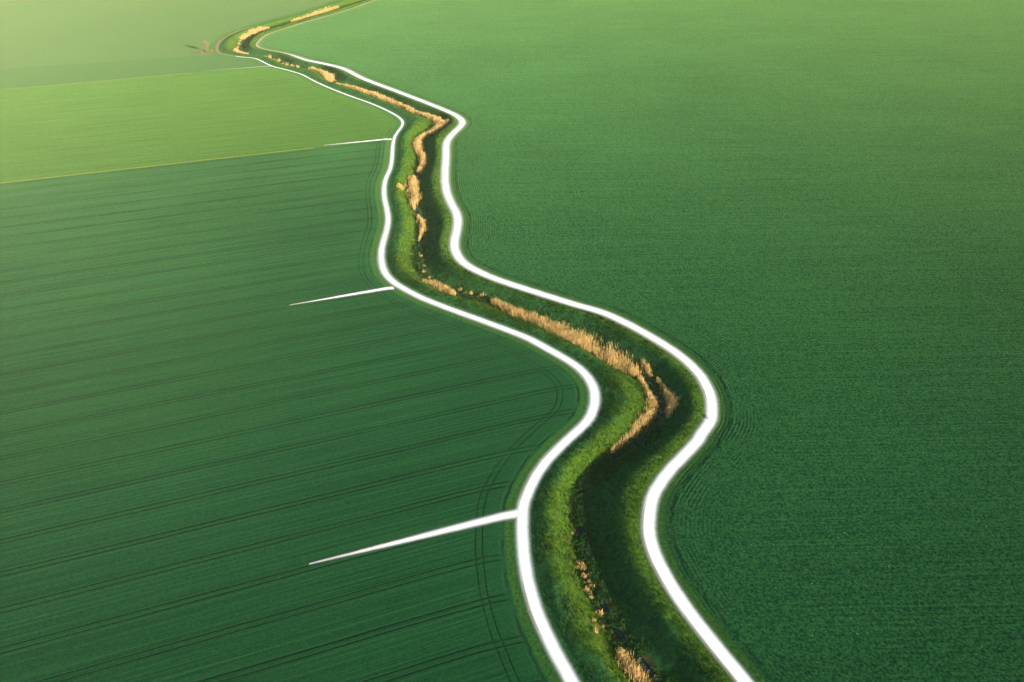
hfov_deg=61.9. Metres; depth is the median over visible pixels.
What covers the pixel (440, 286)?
reed bed
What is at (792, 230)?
crop field
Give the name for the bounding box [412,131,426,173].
reed bed
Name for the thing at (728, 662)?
white track
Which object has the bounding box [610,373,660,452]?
reed bed
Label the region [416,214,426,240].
reed bed
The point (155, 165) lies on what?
grass strip
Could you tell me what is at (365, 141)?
white spur track
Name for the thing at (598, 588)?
ditch scrub
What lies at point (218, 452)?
crop field
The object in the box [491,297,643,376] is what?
reed bed
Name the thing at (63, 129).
crop field
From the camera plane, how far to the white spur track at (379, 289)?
326.43 m
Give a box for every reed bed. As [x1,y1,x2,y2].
[233,48,248,53]
[239,26,269,39]
[290,17,302,21]
[301,6,339,18]
[308,66,334,81]
[336,82,449,134]
[405,174,422,209]
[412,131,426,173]
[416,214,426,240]
[422,279,455,295]
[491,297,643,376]
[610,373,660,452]
[615,646,655,681]
[640,359,652,376]
[656,376,679,418]
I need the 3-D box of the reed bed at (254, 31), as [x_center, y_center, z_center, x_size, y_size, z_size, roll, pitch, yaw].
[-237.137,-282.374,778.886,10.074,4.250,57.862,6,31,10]
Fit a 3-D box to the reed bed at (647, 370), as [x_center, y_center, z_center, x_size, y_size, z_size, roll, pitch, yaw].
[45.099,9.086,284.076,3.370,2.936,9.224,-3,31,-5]
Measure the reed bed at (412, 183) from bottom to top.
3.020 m
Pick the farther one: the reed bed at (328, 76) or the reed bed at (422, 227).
the reed bed at (328, 76)
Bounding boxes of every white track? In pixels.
[237,56,598,681]
[256,0,752,681]
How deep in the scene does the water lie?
229.31 m
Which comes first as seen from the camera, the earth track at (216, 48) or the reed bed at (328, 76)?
the reed bed at (328, 76)
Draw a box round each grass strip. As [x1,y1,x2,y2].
[0,72,192,89]
[0,147,313,183]
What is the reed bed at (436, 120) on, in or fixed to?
on the ditch bank
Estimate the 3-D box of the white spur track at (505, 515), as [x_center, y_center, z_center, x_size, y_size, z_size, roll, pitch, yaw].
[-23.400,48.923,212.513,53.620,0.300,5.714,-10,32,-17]
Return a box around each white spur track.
[291,287,393,304]
[323,510,518,560]
[330,139,391,144]
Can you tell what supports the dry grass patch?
on the ditch bank
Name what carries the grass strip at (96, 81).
on the crop field at (40, 76)
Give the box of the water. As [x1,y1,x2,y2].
[239,0,662,681]
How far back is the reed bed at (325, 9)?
872.09 m
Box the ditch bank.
[219,0,735,681]
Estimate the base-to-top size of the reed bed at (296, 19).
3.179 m
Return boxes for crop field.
[0,0,339,68]
[0,55,269,88]
[0,66,400,181]
[0,140,589,681]
[258,0,1023,681]
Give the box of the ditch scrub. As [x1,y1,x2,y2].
[236,14,672,681]
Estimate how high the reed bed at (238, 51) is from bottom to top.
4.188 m
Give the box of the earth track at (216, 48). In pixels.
[214,27,251,57]
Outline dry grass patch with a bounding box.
[396,183,404,189]
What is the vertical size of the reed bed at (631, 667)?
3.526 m
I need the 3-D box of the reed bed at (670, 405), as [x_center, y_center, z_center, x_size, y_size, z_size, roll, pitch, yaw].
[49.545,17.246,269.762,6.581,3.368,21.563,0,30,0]

